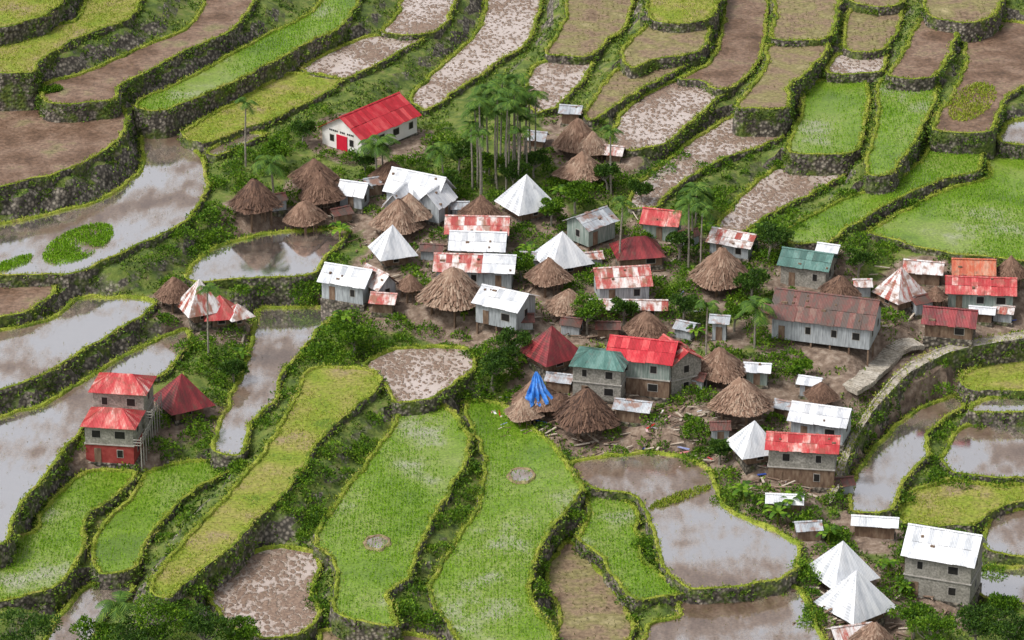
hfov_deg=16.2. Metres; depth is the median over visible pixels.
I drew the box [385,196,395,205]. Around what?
gable walls
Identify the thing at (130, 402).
windows
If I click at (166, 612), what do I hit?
broadleaf tree
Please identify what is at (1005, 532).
flooded rice terrace
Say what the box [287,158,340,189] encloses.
thatched hut
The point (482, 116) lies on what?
areca palm
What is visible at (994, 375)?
rice terrace
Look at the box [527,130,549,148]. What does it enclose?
tin roof shed
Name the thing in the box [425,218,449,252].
lumber pile
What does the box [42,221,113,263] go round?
water grass patch
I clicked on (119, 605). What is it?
palm tree
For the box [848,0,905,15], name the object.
rice terrace
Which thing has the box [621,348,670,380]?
walls
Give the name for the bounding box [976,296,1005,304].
window frames
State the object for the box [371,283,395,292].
walls
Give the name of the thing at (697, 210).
palm tree
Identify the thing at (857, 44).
rice terrace
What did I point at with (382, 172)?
thatched hut
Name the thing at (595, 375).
walls
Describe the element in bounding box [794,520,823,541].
storage shed
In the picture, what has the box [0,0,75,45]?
rice terrace
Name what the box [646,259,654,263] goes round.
windows
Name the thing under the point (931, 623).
broadleaf tree
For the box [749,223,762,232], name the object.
banana plant
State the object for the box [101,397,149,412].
window frames
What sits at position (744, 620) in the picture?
flooded rice terrace
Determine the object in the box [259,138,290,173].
broadleaf tree
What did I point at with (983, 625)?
broadleaf tree
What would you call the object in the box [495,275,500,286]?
door
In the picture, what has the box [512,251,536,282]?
broadleaf tree
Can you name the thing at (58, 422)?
flooded rice terrace
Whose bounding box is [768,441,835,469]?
walls
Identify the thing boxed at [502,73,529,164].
areca palm
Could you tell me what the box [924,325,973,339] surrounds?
walls
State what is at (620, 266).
ridge cap
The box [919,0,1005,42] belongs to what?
rice terrace
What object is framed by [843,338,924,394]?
stone path
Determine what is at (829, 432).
windows
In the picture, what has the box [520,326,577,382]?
tin pyramid roof hut
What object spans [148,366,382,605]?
rice terrace
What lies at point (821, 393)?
thatched hut
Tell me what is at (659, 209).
ridge cap
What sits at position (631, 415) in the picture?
door
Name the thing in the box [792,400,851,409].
ridge cap
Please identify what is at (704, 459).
lumber pile
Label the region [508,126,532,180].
areca palm
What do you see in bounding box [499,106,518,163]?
areca palm
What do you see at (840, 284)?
thatched hut
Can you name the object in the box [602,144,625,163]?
tin roof shed
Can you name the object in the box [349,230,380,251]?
lumber pile
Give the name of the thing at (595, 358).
roof
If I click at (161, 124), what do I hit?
rice terrace
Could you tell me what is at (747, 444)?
tin pyramid roof hut
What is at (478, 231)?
ridge cap
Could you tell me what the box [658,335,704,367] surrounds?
roof
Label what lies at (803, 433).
ridge cap
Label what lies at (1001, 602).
broadleaf tree
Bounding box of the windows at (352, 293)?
[350,288,369,296]
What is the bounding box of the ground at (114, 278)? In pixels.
[0,0,1023,639]
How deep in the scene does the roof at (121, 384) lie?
420.90 m
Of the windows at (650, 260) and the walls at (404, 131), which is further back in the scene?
the walls at (404, 131)
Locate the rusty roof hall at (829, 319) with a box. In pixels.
[768,287,885,366]
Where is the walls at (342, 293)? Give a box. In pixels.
[322,281,369,304]
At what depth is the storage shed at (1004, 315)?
455.10 m
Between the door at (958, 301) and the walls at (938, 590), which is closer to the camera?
the walls at (938, 590)
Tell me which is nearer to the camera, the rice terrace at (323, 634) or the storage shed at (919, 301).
the rice terrace at (323, 634)
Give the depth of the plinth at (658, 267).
462.18 m
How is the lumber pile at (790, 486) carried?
on the ground at (114, 278)
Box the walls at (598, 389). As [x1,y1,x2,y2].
[573,379,625,400]
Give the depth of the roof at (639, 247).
461.79 m
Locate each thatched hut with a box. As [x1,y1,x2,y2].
[153,276,189,312]
[227,178,284,231]
[282,200,327,233]
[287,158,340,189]
[298,170,345,213]
[367,160,401,183]
[368,198,425,239]
[396,274,423,304]
[401,193,432,221]
[415,267,479,327]
[429,307,443,314]
[457,194,504,215]
[504,397,544,426]
[510,381,556,419]
[523,257,573,297]
[544,289,583,317]
[549,392,569,416]
[551,151,604,188]
[552,118,602,154]
[552,387,620,442]
[576,130,605,161]
[623,311,669,338]
[689,247,748,296]
[701,346,747,387]
[707,376,775,426]
[803,382,839,405]
[818,274,861,296]
[848,621,894,639]
[928,285,948,306]
[996,255,1023,289]
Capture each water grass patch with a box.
[0,253,33,271]
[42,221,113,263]
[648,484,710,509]
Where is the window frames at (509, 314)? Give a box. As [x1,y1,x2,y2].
[501,307,527,321]
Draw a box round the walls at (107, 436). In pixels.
[85,419,141,445]
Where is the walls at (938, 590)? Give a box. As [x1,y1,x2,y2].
[904,566,981,604]
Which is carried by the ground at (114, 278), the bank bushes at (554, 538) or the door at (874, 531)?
the bank bushes at (554, 538)
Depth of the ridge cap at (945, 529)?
400.34 m
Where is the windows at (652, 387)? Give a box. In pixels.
[626,365,656,391]
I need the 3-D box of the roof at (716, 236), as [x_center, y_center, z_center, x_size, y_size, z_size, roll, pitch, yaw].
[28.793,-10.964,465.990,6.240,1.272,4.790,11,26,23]
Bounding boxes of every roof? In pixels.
[80,407,145,429]
[88,372,156,395]
[317,263,374,288]
[320,93,421,139]
[338,180,373,198]
[363,264,398,291]
[381,184,409,207]
[382,168,455,198]
[418,183,457,209]
[432,254,486,272]
[444,216,510,235]
[448,231,508,252]
[471,285,537,313]
[481,255,516,273]
[563,207,619,231]
[569,346,628,371]
[590,266,652,288]
[606,336,681,365]
[609,236,665,260]
[639,208,683,227]
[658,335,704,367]
[705,228,757,249]
[764,432,839,454]
[777,248,838,272]
[786,402,854,428]
[900,525,986,568]
[903,260,945,275]
[921,307,978,328]
[944,276,1016,296]
[950,259,995,275]
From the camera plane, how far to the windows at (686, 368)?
434.72 m
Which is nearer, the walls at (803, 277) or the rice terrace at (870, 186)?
the walls at (803, 277)
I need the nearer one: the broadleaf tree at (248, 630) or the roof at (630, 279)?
the broadleaf tree at (248, 630)
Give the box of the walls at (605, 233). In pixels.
[567,217,614,246]
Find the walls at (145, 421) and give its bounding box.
[142,401,153,434]
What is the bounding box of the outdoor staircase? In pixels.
[144,392,162,440]
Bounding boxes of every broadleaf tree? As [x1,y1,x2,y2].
[0,603,62,639]
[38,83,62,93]
[68,613,125,639]
[106,615,167,639]
[131,591,196,639]
[180,603,236,639]
[218,358,249,381]
[218,615,261,639]
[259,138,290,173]
[290,119,316,141]
[333,321,370,356]
[351,153,377,177]
[440,169,462,184]
[442,139,476,172]
[474,151,507,180]
[478,350,517,392]
[496,326,531,369]
[497,159,532,184]
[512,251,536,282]
[521,147,552,177]
[538,196,565,226]
[561,178,595,213]
[569,294,607,334]
[593,162,621,191]
[609,296,639,325]
[627,179,654,201]
[665,228,694,260]
[668,293,700,318]
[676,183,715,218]
[707,438,733,465]
[723,301,752,331]
[732,267,771,299]
[755,220,794,261]
[787,357,813,387]
[844,248,876,277]
[885,601,938,638]
[905,612,961,639]
[953,601,1004,639]
[986,591,1022,620]
[989,606,1023,639]
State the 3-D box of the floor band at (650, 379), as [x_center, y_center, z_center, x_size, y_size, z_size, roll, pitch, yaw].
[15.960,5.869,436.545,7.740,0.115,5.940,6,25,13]
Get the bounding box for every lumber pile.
[218,319,262,345]
[308,205,354,233]
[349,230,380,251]
[380,249,447,283]
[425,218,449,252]
[491,397,556,436]
[506,270,530,289]
[523,417,580,440]
[527,284,558,323]
[566,294,619,338]
[573,395,642,455]
[633,212,683,260]
[643,400,729,461]
[652,245,689,276]
[671,395,741,450]
[706,394,775,432]
[747,461,819,497]
[751,489,791,530]
[791,584,849,626]
[835,242,889,286]
[874,581,918,639]
[881,285,934,350]
[923,595,948,617]
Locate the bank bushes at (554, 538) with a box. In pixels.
[0,0,1023,639]
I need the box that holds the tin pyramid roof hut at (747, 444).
[727,420,768,474]
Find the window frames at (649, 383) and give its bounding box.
[626,365,657,391]
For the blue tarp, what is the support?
on the thatched hut at (544, 407)
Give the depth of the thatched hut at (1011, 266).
457.28 m
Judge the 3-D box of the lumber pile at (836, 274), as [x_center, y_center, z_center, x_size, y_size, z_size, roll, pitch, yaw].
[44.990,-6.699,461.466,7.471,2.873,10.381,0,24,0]
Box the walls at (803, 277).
[780,259,833,288]
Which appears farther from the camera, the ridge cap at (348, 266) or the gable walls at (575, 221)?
the gable walls at (575, 221)
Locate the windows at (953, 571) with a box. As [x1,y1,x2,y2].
[917,558,977,595]
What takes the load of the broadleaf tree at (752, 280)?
on the ground at (114, 278)
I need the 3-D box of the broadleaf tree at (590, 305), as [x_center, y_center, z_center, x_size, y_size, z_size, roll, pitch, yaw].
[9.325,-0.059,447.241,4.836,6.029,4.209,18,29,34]
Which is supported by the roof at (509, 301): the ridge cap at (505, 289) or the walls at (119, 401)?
the ridge cap at (505, 289)
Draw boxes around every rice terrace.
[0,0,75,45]
[0,0,144,110]
[0,108,132,210]
[0,131,211,292]
[0,285,57,327]
[0,294,157,404]
[0,327,192,568]
[0,468,137,610]
[40,0,257,122]
[43,583,135,639]
[89,458,230,589]
[134,0,362,138]
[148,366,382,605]
[180,72,342,154]
[183,227,351,305]
[205,131,267,163]
[207,544,323,639]
[210,305,337,470]
[300,34,422,82]
[313,405,473,639]
[317,627,436,639]
[362,344,477,418]
[381,0,459,41]
[409,0,543,115]
[427,398,585,639]
[524,59,594,117]
[544,0,636,64]
[544,540,637,639]
[569,450,802,604]
[575,494,684,614]
[582,65,687,126]
[608,78,725,161]
[619,23,712,78]
[626,115,783,214]
[640,584,825,639]
[643,0,724,37]
[677,0,769,98]
[717,165,846,232]
[732,43,829,138]
[769,0,841,48]
[784,78,870,176]
[784,146,984,250]
[824,53,887,83]
[842,8,903,59]
[846,394,965,516]
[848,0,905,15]
[863,79,938,193]
[867,155,1023,266]
[885,18,958,91]
[897,477,1023,533]
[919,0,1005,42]
[928,20,1023,159]
[938,423,1023,482]
[957,361,1023,409]
[966,396,1023,426]
[979,564,1023,610]
[982,508,1023,564]
[996,117,1023,159]
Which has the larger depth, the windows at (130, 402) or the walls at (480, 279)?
the walls at (480, 279)
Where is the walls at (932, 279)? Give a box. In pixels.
[908,273,940,285]
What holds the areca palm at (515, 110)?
on the ground at (114, 278)
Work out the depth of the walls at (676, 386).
435.06 m
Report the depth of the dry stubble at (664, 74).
522.78 m
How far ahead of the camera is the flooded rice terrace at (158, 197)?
467.73 m
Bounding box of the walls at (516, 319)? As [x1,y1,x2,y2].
[476,295,534,329]
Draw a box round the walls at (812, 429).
[791,413,850,444]
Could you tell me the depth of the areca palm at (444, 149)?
478.64 m
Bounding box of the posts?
[476,322,516,337]
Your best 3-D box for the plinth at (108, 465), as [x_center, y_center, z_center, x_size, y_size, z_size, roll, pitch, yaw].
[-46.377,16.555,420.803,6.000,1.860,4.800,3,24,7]
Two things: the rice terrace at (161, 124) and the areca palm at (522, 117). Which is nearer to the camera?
the areca palm at (522, 117)
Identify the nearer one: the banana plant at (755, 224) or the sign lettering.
the banana plant at (755, 224)
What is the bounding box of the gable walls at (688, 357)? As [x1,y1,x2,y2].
[676,353,700,363]
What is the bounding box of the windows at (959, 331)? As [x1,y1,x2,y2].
[955,328,973,334]
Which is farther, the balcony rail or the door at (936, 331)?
the door at (936, 331)
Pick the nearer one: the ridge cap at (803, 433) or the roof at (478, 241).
the ridge cap at (803, 433)
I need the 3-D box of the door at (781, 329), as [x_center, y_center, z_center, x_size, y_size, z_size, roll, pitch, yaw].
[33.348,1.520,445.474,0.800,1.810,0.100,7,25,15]
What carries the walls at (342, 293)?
on the plinth at (329, 305)
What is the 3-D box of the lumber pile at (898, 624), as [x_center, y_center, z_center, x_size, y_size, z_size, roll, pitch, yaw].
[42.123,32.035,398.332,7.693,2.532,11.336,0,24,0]
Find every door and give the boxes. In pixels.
[94,448,101,461]
[329,286,334,299]
[336,134,347,151]
[348,197,353,207]
[483,310,488,324]
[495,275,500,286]
[567,115,572,123]
[593,231,597,244]
[609,289,614,298]
[628,412,634,422]
[656,227,661,239]
[716,327,721,340]
[717,432,723,439]
[753,374,759,384]
[775,471,781,480]
[778,325,784,338]
[788,272,794,285]
[800,426,806,432]
[871,528,877,537]
[911,581,918,596]
[919,275,925,284]
[933,326,939,336]
[956,295,962,307]
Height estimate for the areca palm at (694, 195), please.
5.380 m
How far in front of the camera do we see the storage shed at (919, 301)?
454.17 m
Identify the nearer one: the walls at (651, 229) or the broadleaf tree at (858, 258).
the broadleaf tree at (858, 258)
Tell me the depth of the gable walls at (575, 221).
465.76 m
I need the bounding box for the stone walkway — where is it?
[829,331,1023,506]
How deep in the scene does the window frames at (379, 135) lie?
490.36 m
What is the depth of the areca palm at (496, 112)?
476.37 m
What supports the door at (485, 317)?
attached to the walls at (516, 319)
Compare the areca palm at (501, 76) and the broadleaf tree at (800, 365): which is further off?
the areca palm at (501, 76)
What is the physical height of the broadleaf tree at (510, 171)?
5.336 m
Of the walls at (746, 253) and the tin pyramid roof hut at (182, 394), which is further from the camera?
the walls at (746, 253)
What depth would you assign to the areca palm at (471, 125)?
476.71 m
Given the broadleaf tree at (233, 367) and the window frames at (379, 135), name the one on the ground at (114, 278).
the broadleaf tree at (233, 367)
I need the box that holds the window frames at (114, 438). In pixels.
[91,427,138,457]
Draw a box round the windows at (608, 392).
[582,369,625,395]
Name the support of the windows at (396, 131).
attached to the walls at (404, 131)
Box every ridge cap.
[324,262,372,270]
[339,91,399,116]
[340,179,367,183]
[365,263,388,274]
[391,166,445,177]
[392,181,406,193]
[434,252,482,254]
[445,215,509,216]
[449,230,506,232]
[481,284,528,294]
[483,253,516,255]
[575,205,607,216]
[593,264,649,268]
[609,334,678,342]
[642,207,681,211]
[662,333,688,352]
[711,226,756,234]
[766,431,840,436]
[782,246,833,254]
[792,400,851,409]
[903,258,944,262]
[908,523,982,535]
[923,305,977,310]
[945,275,1016,278]
[951,258,995,259]
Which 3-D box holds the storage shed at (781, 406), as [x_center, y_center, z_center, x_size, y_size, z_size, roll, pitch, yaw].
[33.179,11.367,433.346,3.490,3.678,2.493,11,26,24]
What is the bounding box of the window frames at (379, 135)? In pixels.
[330,121,412,147]
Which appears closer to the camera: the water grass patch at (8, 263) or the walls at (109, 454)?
the walls at (109, 454)
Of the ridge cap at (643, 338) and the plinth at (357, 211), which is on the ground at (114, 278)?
the plinth at (357, 211)
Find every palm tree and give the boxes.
[95,590,142,639]
[251,154,286,192]
[356,138,391,169]
[672,198,710,248]
[734,295,776,349]
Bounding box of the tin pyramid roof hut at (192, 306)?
[176,278,220,333]
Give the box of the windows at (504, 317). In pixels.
[501,309,526,321]
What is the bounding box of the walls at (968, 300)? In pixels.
[948,285,1012,307]
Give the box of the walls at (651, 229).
[643,221,680,240]
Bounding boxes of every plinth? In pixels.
[88,450,142,468]
[144,420,155,442]
[320,297,368,312]
[329,132,418,153]
[339,204,367,214]
[424,220,443,226]
[572,392,626,403]
[615,260,662,270]
[640,396,670,403]
[709,252,754,262]
[798,487,831,493]
[837,430,851,457]
[912,583,981,611]
[923,329,975,350]
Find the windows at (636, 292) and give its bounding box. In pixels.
[596,289,639,295]
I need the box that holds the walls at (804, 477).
[768,467,835,487]
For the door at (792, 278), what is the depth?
458.59 m
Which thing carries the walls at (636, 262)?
on the plinth at (658, 267)
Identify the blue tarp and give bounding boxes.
[525,371,552,406]
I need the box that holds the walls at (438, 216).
[423,199,451,222]
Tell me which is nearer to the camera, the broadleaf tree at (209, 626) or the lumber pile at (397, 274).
the broadleaf tree at (209, 626)
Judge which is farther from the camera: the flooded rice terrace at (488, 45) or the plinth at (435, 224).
the flooded rice terrace at (488, 45)
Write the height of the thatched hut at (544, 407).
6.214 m
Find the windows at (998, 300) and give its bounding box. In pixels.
[947,295,1005,303]
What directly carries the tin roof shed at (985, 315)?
on the ground at (114, 278)
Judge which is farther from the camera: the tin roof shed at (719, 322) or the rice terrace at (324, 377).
the tin roof shed at (719, 322)
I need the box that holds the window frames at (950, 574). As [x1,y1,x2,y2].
[916,561,976,595]
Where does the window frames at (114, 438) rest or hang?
on the walls at (109, 454)
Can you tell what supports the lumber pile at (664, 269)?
on the ground at (114, 278)
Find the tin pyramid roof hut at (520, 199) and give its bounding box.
[494,174,551,222]
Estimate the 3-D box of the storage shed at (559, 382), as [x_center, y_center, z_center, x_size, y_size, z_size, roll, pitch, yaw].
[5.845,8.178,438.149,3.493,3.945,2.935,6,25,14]
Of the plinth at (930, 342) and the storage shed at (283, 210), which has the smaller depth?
the plinth at (930, 342)
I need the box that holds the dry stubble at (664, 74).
[330,0,996,639]
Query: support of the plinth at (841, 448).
on the ground at (114, 278)
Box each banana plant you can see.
[228,347,251,359]
[328,221,351,236]
[332,309,357,321]
[456,308,467,320]
[512,353,528,366]
[514,241,539,252]
[549,184,565,197]
[686,324,705,340]
[698,222,719,236]
[728,480,759,501]
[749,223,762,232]
[756,495,774,508]
[762,502,791,524]
[781,491,806,505]
[815,524,841,543]
[873,558,900,572]
[893,579,915,595]
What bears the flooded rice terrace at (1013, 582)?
on the ground at (114, 278)
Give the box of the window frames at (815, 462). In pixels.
[782,453,835,481]
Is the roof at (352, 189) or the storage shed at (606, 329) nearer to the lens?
the storage shed at (606, 329)
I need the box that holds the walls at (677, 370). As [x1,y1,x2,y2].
[671,353,700,380]
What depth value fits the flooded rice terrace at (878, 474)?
429.80 m
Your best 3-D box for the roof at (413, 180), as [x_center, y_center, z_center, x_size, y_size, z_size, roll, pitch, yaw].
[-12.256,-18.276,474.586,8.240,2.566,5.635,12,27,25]
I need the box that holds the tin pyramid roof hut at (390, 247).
[368,224,417,270]
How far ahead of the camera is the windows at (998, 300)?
455.28 m
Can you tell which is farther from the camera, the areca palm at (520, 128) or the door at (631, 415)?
the areca palm at (520, 128)
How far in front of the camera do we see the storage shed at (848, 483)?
420.68 m
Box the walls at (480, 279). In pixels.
[436,272,484,286]
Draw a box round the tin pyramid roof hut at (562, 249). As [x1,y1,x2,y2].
[535,231,594,274]
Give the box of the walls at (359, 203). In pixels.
[340,189,368,208]
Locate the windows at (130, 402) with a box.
[102,392,150,420]
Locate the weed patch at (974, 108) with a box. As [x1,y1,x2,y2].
[948,81,996,120]
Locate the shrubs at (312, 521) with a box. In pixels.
[76,103,1012,632]
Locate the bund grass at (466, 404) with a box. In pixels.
[0,0,1023,639]
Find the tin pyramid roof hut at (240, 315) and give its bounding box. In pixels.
[230,303,255,331]
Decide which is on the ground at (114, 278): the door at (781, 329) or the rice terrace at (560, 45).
the rice terrace at (560, 45)
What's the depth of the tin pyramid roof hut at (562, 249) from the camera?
460.17 m
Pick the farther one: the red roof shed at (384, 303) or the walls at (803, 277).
the walls at (803, 277)
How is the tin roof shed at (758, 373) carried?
on the ground at (114, 278)
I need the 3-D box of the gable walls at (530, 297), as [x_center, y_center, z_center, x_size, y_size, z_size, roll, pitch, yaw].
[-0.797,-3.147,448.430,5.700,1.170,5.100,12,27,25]
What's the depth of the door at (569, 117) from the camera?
497.30 m
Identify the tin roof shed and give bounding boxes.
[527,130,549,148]
[558,104,583,126]
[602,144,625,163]
[612,397,654,426]
[708,314,730,340]
[743,361,771,388]
[765,492,804,517]
[796,374,822,399]
[815,242,841,269]
[851,514,899,540]
[968,305,995,327]
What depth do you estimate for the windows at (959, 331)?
447.51 m
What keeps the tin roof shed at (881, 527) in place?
on the ground at (114, 278)
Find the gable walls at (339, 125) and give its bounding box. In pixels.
[322,107,401,136]
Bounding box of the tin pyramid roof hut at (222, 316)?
[203,295,234,329]
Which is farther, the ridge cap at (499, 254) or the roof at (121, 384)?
the ridge cap at (499, 254)
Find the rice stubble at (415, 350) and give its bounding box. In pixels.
[1,0,1023,639]
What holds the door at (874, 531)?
in the tin roof shed at (881, 527)
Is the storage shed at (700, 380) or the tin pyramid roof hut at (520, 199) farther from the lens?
the tin pyramid roof hut at (520, 199)
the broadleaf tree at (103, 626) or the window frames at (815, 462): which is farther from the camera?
the window frames at (815, 462)
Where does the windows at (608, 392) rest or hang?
attached to the walls at (598, 389)
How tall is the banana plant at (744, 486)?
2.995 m
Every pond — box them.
[363,534,391,551]
[506,467,535,483]
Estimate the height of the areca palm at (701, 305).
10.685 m
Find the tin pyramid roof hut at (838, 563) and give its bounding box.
[810,541,879,590]
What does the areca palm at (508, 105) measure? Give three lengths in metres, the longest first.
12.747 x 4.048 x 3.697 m
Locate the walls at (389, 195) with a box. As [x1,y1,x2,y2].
[387,185,451,200]
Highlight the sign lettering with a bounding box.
[329,128,353,136]
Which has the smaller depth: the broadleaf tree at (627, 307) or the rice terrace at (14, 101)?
the broadleaf tree at (627, 307)
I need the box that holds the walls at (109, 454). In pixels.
[85,434,142,463]
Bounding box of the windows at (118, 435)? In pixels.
[92,426,138,457]
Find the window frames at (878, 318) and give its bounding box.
[807,318,878,340]
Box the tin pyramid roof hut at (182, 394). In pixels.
[154,373,215,426]
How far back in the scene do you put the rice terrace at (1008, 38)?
509.84 m
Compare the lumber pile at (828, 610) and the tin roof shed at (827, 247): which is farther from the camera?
the tin roof shed at (827, 247)
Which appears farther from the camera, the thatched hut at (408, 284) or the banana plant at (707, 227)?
the banana plant at (707, 227)
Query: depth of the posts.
449.00 m
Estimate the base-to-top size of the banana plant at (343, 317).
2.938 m
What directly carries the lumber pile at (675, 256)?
on the ground at (114, 278)
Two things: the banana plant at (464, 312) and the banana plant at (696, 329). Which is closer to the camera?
the banana plant at (696, 329)
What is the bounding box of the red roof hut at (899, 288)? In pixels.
[871,267,925,314]
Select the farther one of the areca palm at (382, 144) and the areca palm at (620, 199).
the areca palm at (382, 144)
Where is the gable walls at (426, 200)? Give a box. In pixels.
[421,195,435,205]
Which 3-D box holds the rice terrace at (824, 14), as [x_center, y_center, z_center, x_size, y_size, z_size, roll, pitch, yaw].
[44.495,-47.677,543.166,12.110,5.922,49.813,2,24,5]
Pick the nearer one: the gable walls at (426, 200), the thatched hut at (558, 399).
the thatched hut at (558, 399)
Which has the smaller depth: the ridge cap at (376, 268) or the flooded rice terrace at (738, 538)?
the flooded rice terrace at (738, 538)
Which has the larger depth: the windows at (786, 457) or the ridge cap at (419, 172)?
the ridge cap at (419, 172)
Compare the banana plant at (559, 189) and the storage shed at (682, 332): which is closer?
the storage shed at (682, 332)
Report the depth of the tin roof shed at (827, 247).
460.92 m
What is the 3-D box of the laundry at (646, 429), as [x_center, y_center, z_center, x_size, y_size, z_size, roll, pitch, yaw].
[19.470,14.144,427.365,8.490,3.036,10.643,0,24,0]
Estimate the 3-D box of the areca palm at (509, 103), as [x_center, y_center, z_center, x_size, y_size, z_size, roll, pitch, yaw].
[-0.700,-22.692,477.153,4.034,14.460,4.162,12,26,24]
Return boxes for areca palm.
[195,283,220,358]
[234,97,257,166]
[367,134,400,164]
[424,141,458,172]
[457,121,481,189]
[460,105,484,187]
[464,95,493,192]
[466,129,491,194]
[467,90,494,152]
[470,107,494,175]
[471,81,501,177]
[482,88,512,183]
[484,106,510,189]
[491,73,511,166]
[492,97,521,190]
[494,88,519,156]
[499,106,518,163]
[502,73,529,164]
[502,84,529,159]
[503,107,530,158]
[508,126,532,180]
[510,97,529,159]
[515,86,538,154]
[515,114,539,169]
[519,97,542,165]
[521,90,548,161]
[599,124,624,195]
[612,196,636,265]
[675,196,700,266]
[678,182,713,226]
[689,203,714,263]
[694,299,721,355]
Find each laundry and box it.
[491,397,546,428]
[642,410,712,466]
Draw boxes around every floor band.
[84,429,143,446]
[572,376,626,386]
[626,376,671,381]
[671,375,697,381]
[767,455,836,470]
[903,562,982,585]
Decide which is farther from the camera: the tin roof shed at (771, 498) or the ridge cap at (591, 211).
the ridge cap at (591, 211)
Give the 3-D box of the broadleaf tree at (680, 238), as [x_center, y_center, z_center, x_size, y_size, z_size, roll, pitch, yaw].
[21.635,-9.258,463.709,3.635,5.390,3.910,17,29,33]
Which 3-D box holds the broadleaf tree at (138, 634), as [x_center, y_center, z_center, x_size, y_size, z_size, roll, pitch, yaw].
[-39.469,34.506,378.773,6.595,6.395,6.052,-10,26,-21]
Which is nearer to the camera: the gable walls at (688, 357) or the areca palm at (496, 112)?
the gable walls at (688, 357)
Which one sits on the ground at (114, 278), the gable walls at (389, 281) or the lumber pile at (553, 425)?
the lumber pile at (553, 425)
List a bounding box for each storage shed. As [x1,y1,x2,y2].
[272,191,287,217]
[326,204,354,224]
[362,176,383,198]
[418,242,444,260]
[450,201,469,214]
[517,312,534,335]
[518,251,539,269]
[544,371,572,394]
[559,316,583,336]
[583,250,604,268]
[595,321,620,340]
[672,319,699,341]
[678,227,700,247]
[691,372,707,391]
[708,420,731,439]
[757,303,771,324]
[771,398,791,418]
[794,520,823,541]
[834,475,855,499]
[852,278,872,297]
[911,293,933,319]
[993,305,1015,327]
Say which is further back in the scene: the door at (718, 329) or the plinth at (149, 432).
the door at (718, 329)
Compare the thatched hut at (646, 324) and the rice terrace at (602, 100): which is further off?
the rice terrace at (602, 100)
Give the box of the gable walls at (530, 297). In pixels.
[523,295,534,304]
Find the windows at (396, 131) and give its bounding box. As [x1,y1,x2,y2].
[330,122,412,146]
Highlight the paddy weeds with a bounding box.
[0,0,1023,594]
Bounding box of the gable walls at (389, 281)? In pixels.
[382,277,394,286]
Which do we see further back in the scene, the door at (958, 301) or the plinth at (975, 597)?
the door at (958, 301)
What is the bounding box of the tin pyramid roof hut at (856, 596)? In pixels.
[814,570,895,626]
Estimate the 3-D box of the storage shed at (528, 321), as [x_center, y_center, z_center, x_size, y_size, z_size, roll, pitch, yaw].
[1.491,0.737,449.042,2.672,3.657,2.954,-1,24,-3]
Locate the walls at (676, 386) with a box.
[671,377,693,396]
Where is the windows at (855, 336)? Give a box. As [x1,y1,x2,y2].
[805,319,878,339]
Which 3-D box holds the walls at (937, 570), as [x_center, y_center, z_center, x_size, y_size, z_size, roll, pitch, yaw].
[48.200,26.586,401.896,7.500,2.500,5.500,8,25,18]
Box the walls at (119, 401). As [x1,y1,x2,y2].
[93,385,153,410]
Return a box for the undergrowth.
[0,0,1023,639]
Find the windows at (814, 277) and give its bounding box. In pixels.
[812,270,830,280]
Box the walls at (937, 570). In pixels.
[904,541,982,583]
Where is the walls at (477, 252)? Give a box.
[452,242,504,253]
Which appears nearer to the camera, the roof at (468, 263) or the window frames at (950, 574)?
the window frames at (950, 574)
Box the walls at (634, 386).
[626,378,670,398]
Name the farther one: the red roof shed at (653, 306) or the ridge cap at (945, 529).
the red roof shed at (653, 306)
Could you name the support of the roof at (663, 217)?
attached to the gable walls
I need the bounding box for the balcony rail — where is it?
[133,420,151,469]
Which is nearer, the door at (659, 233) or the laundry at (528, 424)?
the laundry at (528, 424)
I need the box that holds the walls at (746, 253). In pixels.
[710,237,758,258]
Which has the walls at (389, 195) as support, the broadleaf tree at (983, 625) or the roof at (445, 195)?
the roof at (445, 195)
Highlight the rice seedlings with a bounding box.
[0,0,1023,639]
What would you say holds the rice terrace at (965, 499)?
on the ground at (114, 278)
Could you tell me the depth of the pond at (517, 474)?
419.39 m
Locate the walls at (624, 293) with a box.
[594,276,648,298]
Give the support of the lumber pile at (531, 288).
on the ground at (114, 278)
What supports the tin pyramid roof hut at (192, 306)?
on the ground at (114, 278)
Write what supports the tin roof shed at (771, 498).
on the ground at (114, 278)
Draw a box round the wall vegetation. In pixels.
[0,0,1023,639]
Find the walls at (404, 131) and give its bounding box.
[322,117,416,153]
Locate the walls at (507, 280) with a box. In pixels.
[485,264,514,288]
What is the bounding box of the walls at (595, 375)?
[573,367,625,384]
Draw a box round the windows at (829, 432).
[825,425,847,434]
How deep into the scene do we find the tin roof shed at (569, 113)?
497.27 m
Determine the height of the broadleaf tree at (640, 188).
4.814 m
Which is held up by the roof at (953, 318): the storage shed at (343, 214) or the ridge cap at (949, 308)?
the ridge cap at (949, 308)
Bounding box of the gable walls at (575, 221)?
[568,218,583,226]
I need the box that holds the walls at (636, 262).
[614,255,661,265]
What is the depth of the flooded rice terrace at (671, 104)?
499.52 m
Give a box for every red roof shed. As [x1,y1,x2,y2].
[368,291,398,317]
[592,298,667,320]
[825,621,871,639]
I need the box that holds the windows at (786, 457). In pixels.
[782,454,820,480]
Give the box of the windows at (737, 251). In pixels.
[735,244,754,254]
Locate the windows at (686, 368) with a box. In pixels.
[684,365,688,388]
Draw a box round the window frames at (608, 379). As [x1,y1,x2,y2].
[581,369,625,396]
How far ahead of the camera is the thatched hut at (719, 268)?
455.06 m
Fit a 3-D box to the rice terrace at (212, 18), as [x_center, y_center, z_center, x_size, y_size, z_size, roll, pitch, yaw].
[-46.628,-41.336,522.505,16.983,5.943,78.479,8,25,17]
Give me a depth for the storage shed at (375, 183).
478.35 m

